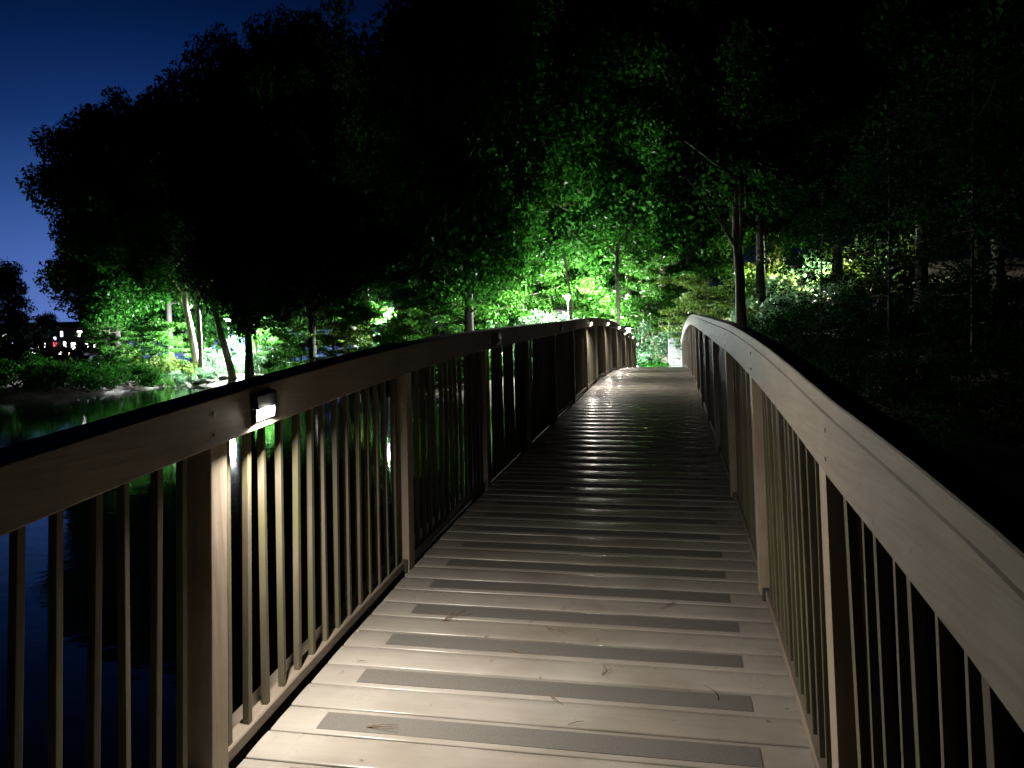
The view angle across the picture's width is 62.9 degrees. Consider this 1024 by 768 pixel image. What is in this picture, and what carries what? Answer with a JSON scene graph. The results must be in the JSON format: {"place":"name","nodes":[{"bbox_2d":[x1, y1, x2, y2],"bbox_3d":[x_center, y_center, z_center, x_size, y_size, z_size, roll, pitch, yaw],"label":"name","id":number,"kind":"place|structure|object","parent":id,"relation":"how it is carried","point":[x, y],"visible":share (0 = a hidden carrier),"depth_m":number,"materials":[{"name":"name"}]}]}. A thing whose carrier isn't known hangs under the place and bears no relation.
{"place":"outdoors","nodes":[
{"label":"outdoors","id":0,"kind":"place"},
{"bbox_2d":[0,385,1023,767],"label":"pond water","id":1,"kind":"structure","parent":0,"point":[998,461],"depth_m":8.05,"materials":[{"name":"black liquid"}]},
{"bbox_2d":[0,258,1023,426],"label":"ground","id":2,"kind":"structure","parent":0,"point":[8,392],"depth_m":42.36,"materials":[{"name":"green plant"}]},
{"bbox_2d":[0,340,39,374],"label":"shrub","id":3,"kind":"object","parent":2,"relation":"on","point":[19,347],"visible":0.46,"depth_m":99.42,"materials":[{"name":"green plant"}]},
{"bbox_2d":[0,256,41,374],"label":"tree","id":4,"kind":"object","parent":2,"relation":"on","point":[13,321],"visible":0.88,"depth_m":103.97,"materials":[{"name":"green plant"}]},
{"bbox_2d":[12,335,62,367],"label":"shrub","id":5,"kind":"object","parent":2,"relation":"on","point":[39,344],"visible":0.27,"depth_m":101.13,"materials":[{"name":"green plant"}]},
{"bbox_2d":[0,350,82,389],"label":"shrub","id":6,"kind":"object","parent":2,"relation":"on","point":[38,362],"visible":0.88,"depth_m":50.81,"materials":[{"name":"green plant"}]},
{"bbox_2d":[17,359,76,388],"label":"shrub","id":7,"kind":"object","parent":2,"relation":"on","point":[52,375],"visible":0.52,"depth_m":50.96,"materials":[{"name":"green plant"}]},
{"bbox_2d":[28,311,66,356],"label":"conifer","id":8,"kind":"object","parent":2,"relation":"on","point":[45,319],"visible":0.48,"depth_m":110.97,"materials":[{"name":"green plant"}]},
{"bbox_2d":[27,341,93,366],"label":"shrub","id":9,"kind":"object","parent":2,"relation":"on","point":[66,350],"visible":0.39,"depth_m":98.44,"materials":[{"name":"green plant"}]},
{"bbox_2d":[0,322,122,373],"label":"pavilion","id":10,"kind":"structure","parent":2,"relation":"on","point":[64,335],"depth_m":111.77,"materials":[{"name":"black metal"}]},
{"bbox_2d":[35,356,125,392],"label":"shrub","id":11,"kind":"object","parent":2,"relation":"on","point":[91,382],"visible":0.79,"depth_m":52.67,"materials":[{"name":"green plant"}]},
{"bbox_2d":[67,336,96,365],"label":"shrub","id":12,"kind":"object","parent":2,"relation":"on","point":[82,349],"visible":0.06,"depth_m":100.59,"materials":[{"name":"green plant"}]},
{"bbox_2d":[15,101,190,350],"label":"tall tree","id":13,"kind":"object","parent":2,"relation":"on","point":[68,177],"visible":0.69,"depth_m":71.36,"materials":[{"name":"green plant"}]},
{"bbox_2d":[71,314,141,363],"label":"young tree","id":14,"kind":"object","parent":2,"relation":"on","point":[96,331],"visible":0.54,"depth_m":74.06,"materials":[{"name":"green plant"}]},
{"bbox_2d":[83,360,132,387],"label":"shrub","id":15,"kind":"object","parent":2,"relation":"on","point":[123,371],"visible":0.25,"depth_m":56.53,"materials":[{"name":"green plant"}]},
{"bbox_2d":[84,348,143,368],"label":"shed","id":16,"kind":"structure","parent":2,"relation":"on","point":[91,353],"depth_m":91.89,"materials":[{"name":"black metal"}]},
{"bbox_2d":[84,344,147,374],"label":"shrub","id":17,"kind":"object","parent":2,"relation":"on","point":[105,358],"visible":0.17,"depth_m":72.45,"materials":[{"name":"green plant"}]},
{"bbox_2d":[53,197,184,352],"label":"tall tree","id":18,"kind":"object","parent":2,"relation":"on","point":[139,319],"visible":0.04,"depth_m":80.68,"materials":[{"name":"green plant"}]},
{"bbox_2d":[105,355,164,387],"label":"shrub","id":19,"kind":"object","parent":2,"relation":"on","point":[151,374],"visible":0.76,"depth_m":61.61,"materials":[{"name":"green plant"}]},
{"bbox_2d":[99,350,176,377],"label":"shrub","id":20,"kind":"object","parent":2,"relation":"on","point":[135,360],"visible":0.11,"depth_m":70.97,"materials":[{"name":"green plant"}]},
{"bbox_2d":[71,67,223,367],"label":"tall tree","id":21,"kind":"object","parent":2,"relation":"on","point":[145,110],"visible":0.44,"depth_m":73.23,"materials":[{"name":"green plant"}]},
{"bbox_2d":[131,373,175,387],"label":"shrub","id":22,"kind":"object","parent":2,"relation":"on","point":[165,382],"visible":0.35,"depth_m":64.37,"materials":[{"name":"green plant"}]},
{"bbox_2d":[119,318,190,368],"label":"young tree","id":23,"kind":"object","parent":2,"relation":"on","point":[151,348],"visible":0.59,"depth_m":71.93,"materials":[{"name":"green plant"}]},
{"bbox_2d":[140,353,198,380],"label":"shrub","id":24,"kind":"object","parent":2,"relation":"on","point":[178,364],"visible":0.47,"depth_m":69.17,"materials":[{"name":"green plant"}]},
{"bbox_2d":[159,369,189,385],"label":"shrub","id":25,"kind":"object","parent":2,"relation":"on","point":[176,375],"visible":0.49,"depth_m":67.30,"materials":[{"name":"green plant"}]},
{"bbox_2d":[159,227,197,377],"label":"bare trunk tree","id":26,"kind":"object","parent":2,"relation":"on","point":[186,306],"visible":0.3,"depth_m":71.26,"materials":[{"name":"brown plant"}]},
{"bbox_2d":[172,367,206,380],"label":"shrub","id":27,"kind":"object","parent":2,"relation":"on","point":[190,376],"visible":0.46,"depth_m":69.35,"materials":[{"name":"green plant"}]},
{"bbox_2d":[158,308,223,358],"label":"young tree","id":28,"kind":"object","parent":2,"relation":"on","point":[206,340],"visible":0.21,"depth_m":82.18,"materials":[{"name":"green plant"}]},
{"bbox_2d":[170,273,211,378],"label":"bare trunk tree","id":29,"kind":"object","parent":2,"relation":"on","point":[200,355],"visible":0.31,"depth_m":70.36,"materials":[{"name":"brown plant"}]},
{"bbox_2d":[161,223,236,379],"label":"bare trunk tree","id":30,"kind":"object","parent":2,"relation":"on","point":[231,372],"visible":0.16,"depth_m":67.77,"materials":[{"name":"brown plant"}]},
{"bbox_2d":[165,204,235,361],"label":"tall tree","id":31,"kind":"object","parent":2,"relation":"on","point":[207,319],"visible":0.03,"depth_m":80.26,"materials":[{"name":"green plant"}]},
{"bbox_2d":[198,366,227,379],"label":"shrub","id":32,"kind":"object","parent":2,"relation":"on","point":[209,374],"visible":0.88,"depth_m":68.93,"materials":[{"name":"green plant"}]},
{"bbox_2d":[203,347,241,371],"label":"shrub","id":33,"kind":"object","parent":2,"relation":"on","point":[212,357],"visible":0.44,"depth_m":78.02,"materials":[{"name":"green plant"}]},
{"bbox_2d":[191,325,265,369],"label":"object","id":34,"kind":"structure","parent":2,"relation":"on","point":[231,348],"depth_m":89.85,"materials":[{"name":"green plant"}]},
{"bbox_2d":[157,12,306,378],"bbox_3d":[-20.904,-14.059,65.913,12.454,28.239,13.854,-2,2,-19],"label":"tall tree","id":35,"kind":"object","parent":2,"relation":"on","point":[209,189],"visible":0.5,"depth_m":62.26,"materials":[{"name":"green plant"}]},
{"bbox_2d":[214,335,258,372],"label":"shrub","id":36,"kind":"object","parent":2,"relation":"on","point":[240,354],"visible":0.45,"depth_m":77.33,"materials":[{"name":"green plant"}]},
{"bbox_2d":[234,350,295,375],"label":"shrub","id":37,"kind":"object","parent":2,"relation":"on","point":[257,361],"visible":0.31,"depth_m":70.56,"materials":[{"name":"green plant"}]},
{"bbox_2d":[224,314,307,359],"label":"young tree","id":38,"kind":"object","parent":2,"relation":"on","point":[263,343],"visible":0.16,"depth_m":72.98,"materials":[{"name":"green plant"}]},
{"bbox_2d":[260,350,308,373],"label":"shrub","id":39,"kind":"object","parent":2,"relation":"on","point":[266,366],"visible":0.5,"depth_m":62.99,"materials":[{"name":"green plant"}]},
{"bbox_2d":[214,0,376,361],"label":"tall tree","id":40,"kind":"object","parent":2,"relation":"on","point":[277,78],"visible":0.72,"depth_m":57.22,"materials":[{"name":"green plant"}]},
{"bbox_2d":[257,292,340,365],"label":"young tree","id":41,"kind":"object","parent":2,"relation":"on","point":[301,351],"visible":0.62,"depth_m":62.97,"materials":[{"name":"green plant"}]},
{"bbox_2d":[280,285,378,350],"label":"young tree","id":42,"kind":"object","parent":2,"relation":"on","point":[307,320],"visible":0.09,"depth_m":69.12,"materials":[{"name":"green plant"}]},
{"bbox_2d":[303,306,401,360],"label":"young tree","id":43,"kind":"object","parent":2,"relation":"on","point":[354,338],"visible":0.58,"depth_m":56.06,"materials":[{"name":"green plant"}]},
{"bbox_2d":[286,34,425,344],"bbox_3d":[-10.698,-12.439,60.152,12.662,24.190,12.152,0,2,26],"label":"tall tree","id":44,"kind":"object","parent":2,"relation":"on","point":[380,221],"visible":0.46,"depth_m":56.72,"materials":[{"name":"green plant"}]},
{"bbox_2d":[341,256,383,344],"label":"bare trunk tree","id":45,"kind":"object","parent":2,"relation":"on","point":[363,275],"visible":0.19,"depth_m":58.80,"materials":[{"name":"green plant"}]},
{"bbox_2d":[335,279,447,353],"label":"young tree","id":46,"kind":"object","parent":2,"relation":"on","point":[385,338],"visible":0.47,"depth_m":54.20,"materials":[{"name":"green plant"}]},
{"bbox_2d":[322,244,460,345],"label":"young tree","id":47,"kind":"object","parent":2,"relation":"on","point":[382,309],"visible":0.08,"depth_m":60.25,"materials":[{"name":"green plant"}]},
{"bbox_2d":[352,24,453,329],"bbox_3d":[-7.449,-14.932,67.379,14.810,28.064,14.319,-1,2,14],"label":"tall tree","id":48,"kind":"object","parent":2,"relation":"on","point":[387,197],"depth_m":64.36,"materials":[{"name":"green plant"}]},
{"bbox_2d":[384,274,495,373],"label":"young tree","id":49,"kind":"object","parent":2,"relation":"on","point":[411,322],"visible":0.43,"depth_m":48.23,"materials":[{"name":"green plant"}]},
{"bbox_2d":[347,0,575,331],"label":"tall tree","id":50,"kind":"object","parent":2,"relation":"on","point":[475,227],"visible":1,"depth_m":41.24,"materials":[{"name":"green plant"}]},
{"bbox_2d":[411,277,523,349],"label":"young tree","id":51,"kind":"object","parent":2,"relation":"on","point":[489,308],"visible":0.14,"depth_m":48.91,"materials":[{"name":"green plant"}]},
{"bbox_2d":[434,354,502,385],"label":"shrub","id":52,"kind":"object","parent":2,"relation":"on","point":[436,372],"visible":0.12,"depth_m":44.05,"materials":[{"name":"green plant"}]},
{"bbox_2d":[407,218,554,327],"bbox_3d":[-1.340,-6.444,56.785,9.300,11.592,9.565,-3,2,-34],"label":"young tree","id":53,"kind":"object","parent":2,"relation":"on","point":[531,292],"visible":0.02,"depth_m":56.71,"materials":[{"name":"green plant"}]},
{"bbox_2d":[435,320,532,376],"bbox_3d":[-0.144,-1.890,48.059,8.289,3.681,8.187,-2,2,-27],"label":"shrub","id":54,"kind":"object","parent":2,"relation":"on","point":[499,324],"visible":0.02,"depth_m":46.59,"materials":[{"name":"green plant"}]},
{"bbox_2d":[407,0,590,291],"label":"tall tree","id":55,"kind":"object","parent":2,"relation":"on","point":[549,221],"visible":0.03,"depth_m":56.28,"materials":[{"name":"green plant"}]},
{"bbox_2d":[0,314,1023,767],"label":"footbridge","id":56,"kind":"object","parent":2,"relation":"on","point":[754,506],"visible":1,"depth_m":2.85,"materials":[{"name":"brown wood"}]},
{"bbox_2d":[249,388,277,423],"bbox_3d":[-0.778,0.068,2.642,0.031,0.094,0.134,-1,8,11],"label":"rail lamp","id":57,"kind":"object","parent":56,"relation":"attached to","point":[264,402],"visible":1,"depth_m":2.61,"materials":[{"name":"black metal"}]},
{"bbox_2d":[495,332,501,344],"bbox_3d":[-0.097,-0.341,6.227,0.031,0.094,0.134,-1,5,11],"label":"rail lamp","id":58,"kind":"object","parent":56,"relation":"attached to","point":[498,336],"visible":1,"depth_m":6.18,"materials":[{"name":"black metal"}]},
{"bbox_2d":[474,308,560,362],"bbox_3d":[1.016,-2.410,49.644,6.766,4.007,6.991,-1,2,17],"label":"shrub","id":59,"kind":"object","parent":2,"relation":"on","point":[535,319],"visible":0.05,"depth_m":48.27,"materials":[{"name":"green plant"}]},
{"bbox_2d":[457,253,587,326],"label":"young tree","id":60,"kind":"object","parent":2,"relation":"on","point":[549,277],"visible":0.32,"depth_m":51.46,"materials":[{"name":"green plant"}]},
{"bbox_2d":[502,311,577,372],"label":"shrub","id":61,"kind":"object","parent":2,"relation":"on","point":[562,316],"visible":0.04,"depth_m":49.87,"materials":[{"name":"green plant"}]},
{"bbox_2d":[547,305,579,319],"bbox_3d":[4.008,-3.876,62.866,2.910,4.500,7.000,-1,2,0],"label":"hut","id":62,"kind":"object","parent":2,"relation":"on","point":[560,310],"visible":0.06,"depth_m":59.57,"materials":[{"name":"white metal"}]},
{"bbox_2d":[532,231,599,319],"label":"bare trunk tree","id":63,"kind":"object","parent":2,"relation":"on","point":[558,252],"visible":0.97,"depth_m":44.65,"materials":[{"name":"green plant"}]},
{"bbox_2d":[134,65,1023,370],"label":"distant wood","id":64,"kind":"object","parent":2,"relation":"on","point":[790,253],"visible":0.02,"depth_m":88.96,"materials":[{"name":"green plant"}]},
{"bbox_2d":[529,226,654,336],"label":"young tree","id":65,"kind":"object","parent":2,"relation":"on","point":[582,307],"visible":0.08,"depth_m":56.23,"materials":[{"name":"green plant"}]},
{"bbox_2d":[509,0,679,318],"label":"tall tree","id":66,"kind":"object","parent":2,"relation":"on","point":[579,114],"visible":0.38,"depth_m":50.30,"materials":[{"name":"green plant"}]},
{"bbox_2d":[544,212,668,320],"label":"young tree","id":67,"kind":"object","parent":2,"relation":"on","point":[593,302],"visible":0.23,"depth_m":51.83,"materials":[{"name":"green plant"}]},
{"bbox_2d":[579,212,662,323],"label":"bare trunk tree","id":68,"kind":"object","parent":2,"relation":"on","point":[617,231],"visible":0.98,"depth_m":39.93,"materials":[{"name":"green plant"}]},
{"bbox_2d":[601,140,651,336],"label":"bare trunk tree","id":69,"kind":"object","parent":2,"relation":"on","point":[628,276],"visible":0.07,"depth_m":49.85,"materials":[{"name":"brown plant"}]},
{"bbox_2d":[556,239,704,342],"bbox_3d":[7.012,-5.017,47.985,8.200,7.090,8.007,0,2,25],"label":"young tree","id":70,"kind":"object","parent":2,"relation":"on","point":[654,294],"visible":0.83,"depth_m":47.12,"materials":[{"name":"green plant"}]},
{"bbox_2d":[613,95,671,338],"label":"bare trunk tree","id":71,"kind":"object","parent":2,"relation":"on","point":[659,332],"visible":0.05,"depth_m":48.79,"materials":[{"name":"brown plant"}]},
{"bbox_2d":[636,345,659,366],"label":"shrub","id":72,"kind":"object","parent":2,"relation":"on","point":[645,357],"visible":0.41,"depth_m":38.18,"materials":[{"name":"green plant"}]},
{"bbox_2d":[632,320,667,366],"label":"shrub","id":73,"kind":"object","parent":2,"relation":"on","point":[640,346],"visible":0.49,"depth_m":40.72,"materials":[{"name":"green plant"}]},
{"bbox_2d":[639,359,670,366],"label":"shrub","id":74,"kind":"object","parent":2,"relation":"on","point":[650,364],"visible":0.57,"depth_m":37.08,"materials":[{"name":"green plant"}]},
{"bbox_2d":[646,326,682,358],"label":"shrub","id":75,"kind":"object","parent":2,"relation":"on","point":[666,336],"visible":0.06,"depth_m":41.01,"materials":[{"name":"green plant"}]},
{"bbox_2d":[668,317,681,366],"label":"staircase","id":76,"kind":"structure","parent":2,"relation":"on","point":[674,357],"depth_m":39.16,"materials":[{"name":"concrete"}]},
{"bbox_2d":[570,0,785,315],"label":"tall tree","id":77,"kind":"object","parent":2,"relation":"on","point":[682,233],"visible":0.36,"depth_m":46.60,"materials":[{"name":"green plant"}]},
{"bbox_2d":[622,199,779,315],"bbox_3d":[11.555,-7.558,51.146,10.676,9.454,10.934,-1,2,6],"label":"young tree","id":78,"kind":"object","parent":2,"relation":"on","point":[725,266],"visible":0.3,"depth_m":49.66,"materials":[{"name":"green plant"}]},
{"bbox_2d":[655,274,761,342],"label":"young tree","id":79,"kind":"object","parent":2,"relation":"on","point":[694,299],"visible":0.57,"depth_m":39.46,"materials":[{"name":"green plant"}]},
{"bbox_2d":[684,141,777,325],"bbox_3d":[7.877,-4.069,30.074,3.248,9.508,3.634,-1,2,11],"label":"bare trunk tree","id":80,"kind":"object","parent":2,"relation":"on","point":[736,244],"visible":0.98,"depth_m":29.84,"materials":[{"name":"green plant"}]},
{"bbox_2d":[641,0,881,307],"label":"tall tree","id":81,"kind":"object","parent":2,"relation":"on","point":[770,62],"visible":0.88,"depth_m":42.62,"materials":[{"name":"green plant"}]},
{"bbox_2d":[733,240,805,293],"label":"shrub","id":82,"kind":"object","parent":2,"relation":"on","point":[752,269],"visible":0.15,"depth_m":54.59,"materials":[{"name":"green plant"}]},
{"bbox_2d":[746,314,804,355],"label":"shrub","id":83,"kind":"object","parent":2,"relation":"on","point":[765,331],"visible":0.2,"depth_m":33.45,"materials":[{"name":"green plant"}]},
{"bbox_2d":[764,218,791,276],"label":"bare trunk tree","id":84,"kind":"object","parent":2,"relation":"on","point":[777,255],"visible":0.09,"depth_m":54.83,"materials":[{"name":"green plant"}]},
{"bbox_2d":[723,284,837,328],"bbox_3d":[13.344,-3.746,41.863,5.388,2.393,5.321,-1,2,-8],"label":"shrub","id":85,"kind":"object","parent":2,"relation":"on","point":[760,305],"visible":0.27,"depth_m":40.89,"materials":[{"name":"green plant"}]},
{"bbox_2d":[746,299,823,341],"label":"shrub","id":86,"kind":"object","parent":2,"relation":"on","point":[769,320],"visible":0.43,"depth_m":37.23,"materials":[{"name":"green plant"}]},
{"bbox_2d":[752,262,830,300],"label":"shrub","id":87,"kind":"object","parent":2,"relation":"on","point":[784,281],"visible":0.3,"depth_m":48.73,"materials":[{"name":"green plant"}]},
{"bbox_2d":[754,298,847,346],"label":"shrub","id":88,"kind":"object","parent":2,"relation":"on","point":[791,322],"visible":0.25,"depth_m":35.40,"materials":[{"name":"green plant"}]},
{"bbox_2d":[720,164,905,353],"bbox_3d":[11.927,-4.568,32.745,6.366,7.964,6.524,-2,2,-24],"label":"tree","id":89,"kind":"object","parent":2,"relation":"on","point":[823,281],"visible":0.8,"depth_m":32.64,"materials":[{"name":"green plant"}]},
{"bbox_2d":[719,0,914,302],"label":"tall tree","id":90,"kind":"object","parent":2,"relation":"on","point":[775,227],"visible":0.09,"depth_m":46.98,"materials":[{"name":"green plant"}]},
{"bbox_2d":[767,277,873,328],"bbox_3d":[14.926,-3.705,39.975,4.736,2.805,4.894,-1,2,-8],"label":"shrub","id":91,"kind":"object","parent":2,"relation":"on","point":[824,295],"visible":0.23,"depth_m":39.20,"materials":[{"name":"green plant"}]},
{"bbox_2d":[792,242,870,294],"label":"shrub","id":92,"kind":"object","parent":2,"relation":"on","point":[829,266],"visible":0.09,"depth_m":51.64,"materials":[{"name":"green plant"}]},
{"bbox_2d":[798,230,903,276],"bbox_3d":[22.647,-8.071,55.819,6.766,4.007,6.991,0,2,33],"label":"shrub","id":93,"kind":"object","parent":2,"relation":"on","point":[862,246],"visible":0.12,"depth_m":54.72,"materials":[{"name":"green plant"}]},
{"bbox_2d":[817,300,919,346],"bbox_3d":[14.807,-2.631,34.865,4.028,2.374,4.044,-1,2,9],"label":"shrub","id":94,"kind":"object","parent":2,"relation":"on","point":[863,315],"visible":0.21,"depth_m":34.48,"materials":[{"name":"green plant"}]},
{"bbox_2d":[830,248,914,294],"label":"shrub","id":95,"kind":"object","parent":2,"relation":"on","point":[908,274],"visible":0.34,"depth_m":48.36,"materials":[{"name":"green plant"}]},
{"bbox_2d":[759,65,1023,364],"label":"tree","id":96,"kind":"object","parent":2,"relation":"on","point":[887,163],"visible":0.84,"depth_m":29.68,"materials":[{"name":"green plant"}]},
{"bbox_2d":[779,0,1005,303],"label":"tall tree","id":97,"kind":"object","parent":2,"relation":"on","point":[850,52],"visible":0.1,"depth_m":42.06,"materials":[{"name":"green plant"}]},
{"bbox_2d":[862,221,950,276],"bbox_3d":[26.276,-9.000,55.808,5.422,4.563,5.432,0,2,36],"label":"shrub","id":98,"kind":"object","parent":2,"relation":"on","point":[913,245],"visible":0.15,"depth_m":54.70,"materials":[{"name":"green plant"}]},
{"bbox_2d":[821,27,1023,379],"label":"tree","id":99,"kind":"object","parent":2,"relation":"on","point":[995,174],"visible":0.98,"depth_m":25.68,"materials":[{"name":"green plant"}]},
{"bbox_2d":[836,0,1023,309],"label":"tall tree","id":100,"kind":"object","parent":2,"relation":"on","point":[896,60],"visible":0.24,"depth_m":37.85,"materials":[{"name":"green plant"}]},
{"bbox_2d":[856,271,1016,354],"bbox_3d":[16.006,-2.677,31.716,5.302,3.044,5.234,-2,2,-11],"label":"shrub","id":101,"kind":"object","parent":2,"relation":"on","point":[896,307],"visible":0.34,"depth_m":31.56,"materials":[{"name":"green plant"}]},
{"bbox_2d":[888,0,1023,253],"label":"tall tree","id":102,"kind":"object","parent":2,"relation":"on","point":[978,46],"visible":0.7,"depth_m":35.56,"materials":[{"name":"green plant"}]},
{"bbox_2d":[899,253,1023,361],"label":"shrub","id":103,"kind":"object","parent":2,"relation":"on","point":[993,293],"visible":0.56,"depth_m":27.45,"materials":[{"name":"green plant"}]},
{"bbox_2d":[974,199,984,266],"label":"tall tree","id":104,"kind":"object","parent":2,"relation":"on","point":[977,250],"depth_m":59.36,"materials":[{"name":"brown plant"}]},
{"bbox_2d":[0,0,1023,364],"label":"sky","id":105,"kind":"structure","parent":0,"point":[57,56],"materials":[{"name":"blue"}]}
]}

